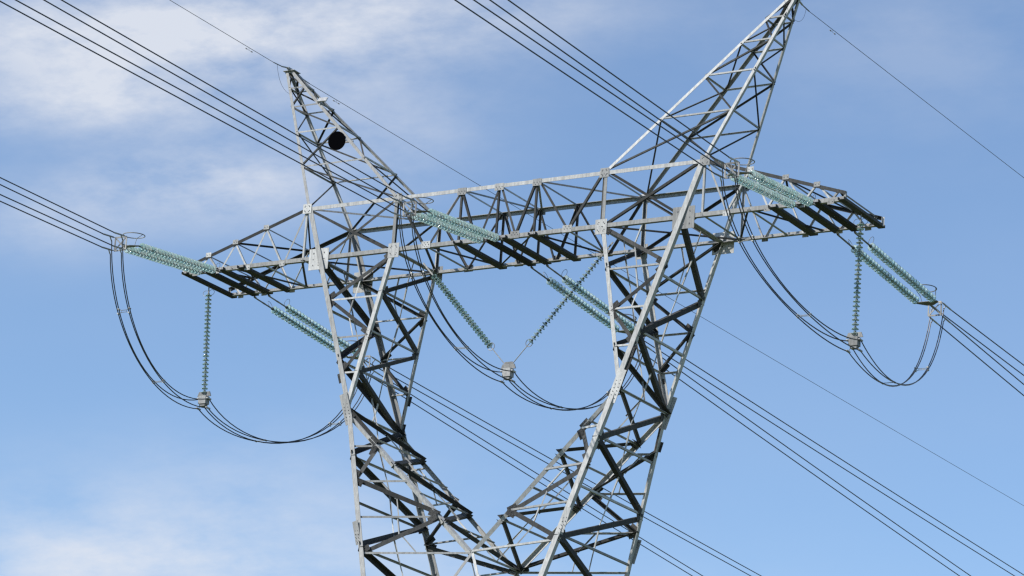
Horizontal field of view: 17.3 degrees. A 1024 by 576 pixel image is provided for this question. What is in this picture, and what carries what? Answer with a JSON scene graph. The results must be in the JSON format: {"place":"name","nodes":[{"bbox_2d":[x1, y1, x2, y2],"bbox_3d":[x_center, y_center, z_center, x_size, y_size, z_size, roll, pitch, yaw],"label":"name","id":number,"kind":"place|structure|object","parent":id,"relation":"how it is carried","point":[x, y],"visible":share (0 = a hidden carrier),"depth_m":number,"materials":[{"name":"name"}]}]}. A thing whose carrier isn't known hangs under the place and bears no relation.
{"place":"outdoors","nodes":[
{"label":"outdoors","id":0,"kind":"place"},
{"bbox_2d":[196,286,214,409],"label":"jumper string","id":1,"kind":"object","parent":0,"point":[204,394],"visible":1,"depth_m":115.78,"materials":[{"name":"green glass"}]},
{"bbox_2d":[0,177,760,575],"bbox_3d":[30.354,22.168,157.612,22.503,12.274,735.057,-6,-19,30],"label":"conductors","id":2,"kind":"object","parent":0,"point":[384,385],"visible":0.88,"depth_m":127.03,"materials":[{"name":"metal"}]},
{"bbox_2d":[0,0,1023,575],"bbox_3d":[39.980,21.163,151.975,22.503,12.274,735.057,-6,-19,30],"label":"conductors","id":3,"kind":"object","parent":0,"point":[402,210],"visible":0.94,"depth_m":100.76,"materials":[{"name":"metal"}]},
{"bbox_2d":[0,0,1023,575],"label":"sky","id":4,"kind":"structure","parent":0,"point":[102,473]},
{"bbox_2d":[423,242,613,383],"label":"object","id":5,"kind":"object","parent":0,"point":[511,366],"visible":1,"depth_m":109.33,"materials":[{"name":"green glass"}]},
{"bbox_2d":[846,214,867,352],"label":"jumper string","id":6,"kind":"object","parent":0,"point":[855,334],"visible":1,"depth_m":103.44,"materials":[{"name":"green glass"}]},
{"label":"ground","id":7,"kind":"structure","parent":0,"visible":0},
{"bbox_2d":[454,552,519,575],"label":"pylon body","id":8,"kind":"object","parent":7,"relation":"on","point":[465,562],"visible":1,"depth_m":106.10,"materials":[{"name":"metal"}]},
{"bbox_2d":[309,203,516,575],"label":"pylon fork","id":9,"kind":"object","parent":8,"relation":"on","point":[370,330],"visible":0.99,"depth_m":111.01,"materials":[{"name":"metal"}]},
{"bbox_2d":[181,155,884,298],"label":"pylon cross beam","id":10,"kind":"structure","parent":9,"relation":"attached to","point":[601,225],"depth_m":110.20,"materials":[{"name":"metal"}]},
{"bbox_2d":[101,232,221,274],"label":"tension strings","id":11,"kind":"object","parent":10,"relation":"attached to","point":[161,256],"visible":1,"depth_m":111.97,"materials":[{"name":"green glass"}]},
{"bbox_2d":[110,240,372,443],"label":"jumper","id":12,"kind":"object","parent":10,"relation":"hanging from","point":[154,382],"visible":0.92,"depth_m":113.72,"materials":[{"name":"metal"}]},
{"bbox_2d":[254,294,380,375],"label":"tension strings","id":13,"kind":"object","parent":10,"relation":"attached to","point":[306,320],"visible":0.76,"depth_m":119.39,"materials":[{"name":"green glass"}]},
{"bbox_2d":[282,66,428,229],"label":"pylon earthwire peak","id":14,"kind":"structure","parent":10,"relation":"on","point":[291,73],"depth_m":115.89,"materials":[{"name":"metal"}]},
{"bbox_2d":[317,97,327,105],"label":"sensor box","id":15,"kind":"object","parent":14,"relation":"attached to","point":[323,99],"visible":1,"depth_m":115.80,"materials":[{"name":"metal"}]},
{"bbox_2d":[328,131,353,149],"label":"round marker plate","id":16,"kind":"object","parent":14,"relation":"attached to","point":[337,140],"visible":1,"depth_m":114.52,"materials":[{"name":"black"}]},
{"bbox_2d":[170,0,1023,505],"bbox_3d":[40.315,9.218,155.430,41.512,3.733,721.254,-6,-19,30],"label":"earth wires","id":17,"kind":"object","parent":14,"relation":"attached to","point":[626,272],"visible":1,"depth_m":120.42,"materials":[{"name":"metal"}]},
{"bbox_2d":[391,196,502,243],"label":"tension strings","id":18,"kind":"object","parent":10,"relation":"attached to","point":[453,225],"visible":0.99,"depth_m":106.44,"materials":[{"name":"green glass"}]},
{"bbox_2d":[399,205,644,410],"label":"jumper","id":19,"kind":"object","parent":10,"relation":"hanging from","point":[465,345],"visible":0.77,"depth_m":106.79,"materials":[{"name":"metal"}]},
{"bbox_2d":[530,264,652,351],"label":"tension strings","id":20,"kind":"object","parent":10,"relation":"attached to","point":[582,304],"visible":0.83,"depth_m":113.88,"materials":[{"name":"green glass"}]},
{"bbox_2d":[609,0,802,193],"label":"pylon earthwire peak","id":21,"kind":"structure","parent":10,"relation":"on","point":[779,22],"depth_m":107.81,"materials":[{"name":"metal"}]},
{"bbox_2d":[715,157,815,208],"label":"tension strings","id":22,"kind":"object","parent":10,"relation":"attached to","point":[770,183],"visible":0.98,"depth_m":100.80,"materials":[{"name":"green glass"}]},
{"bbox_2d":[721,166,943,386],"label":"jumper","id":23,"kind":"object","parent":10,"relation":"hanging from","point":[801,316],"visible":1,"depth_m":100.90,"materials":[{"name":"metal"}]},
{"bbox_2d":[837,231,951,324],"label":"tension strings","id":24,"kind":"object","parent":10,"relation":"attached to","point":[897,269],"visible":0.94,"depth_m":108.63,"materials":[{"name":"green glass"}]},
{"bbox_2d":[454,0,1023,395],"bbox_3d":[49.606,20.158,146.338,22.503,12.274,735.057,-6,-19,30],"label":"conductors","id":25,"kind":"object","parent":24,"relation":"attached to","point":[683,141],"visible":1,"depth_m":93.03,"materials":[{"name":"metal"}]},
{"bbox_2d":[471,161,742,575],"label":"pylon fork","id":26,"kind":"object","parent":8,"relation":"on","point":[665,403],"visible":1,"depth_m":106.57,"materials":[{"name":"metal"}]}
]}

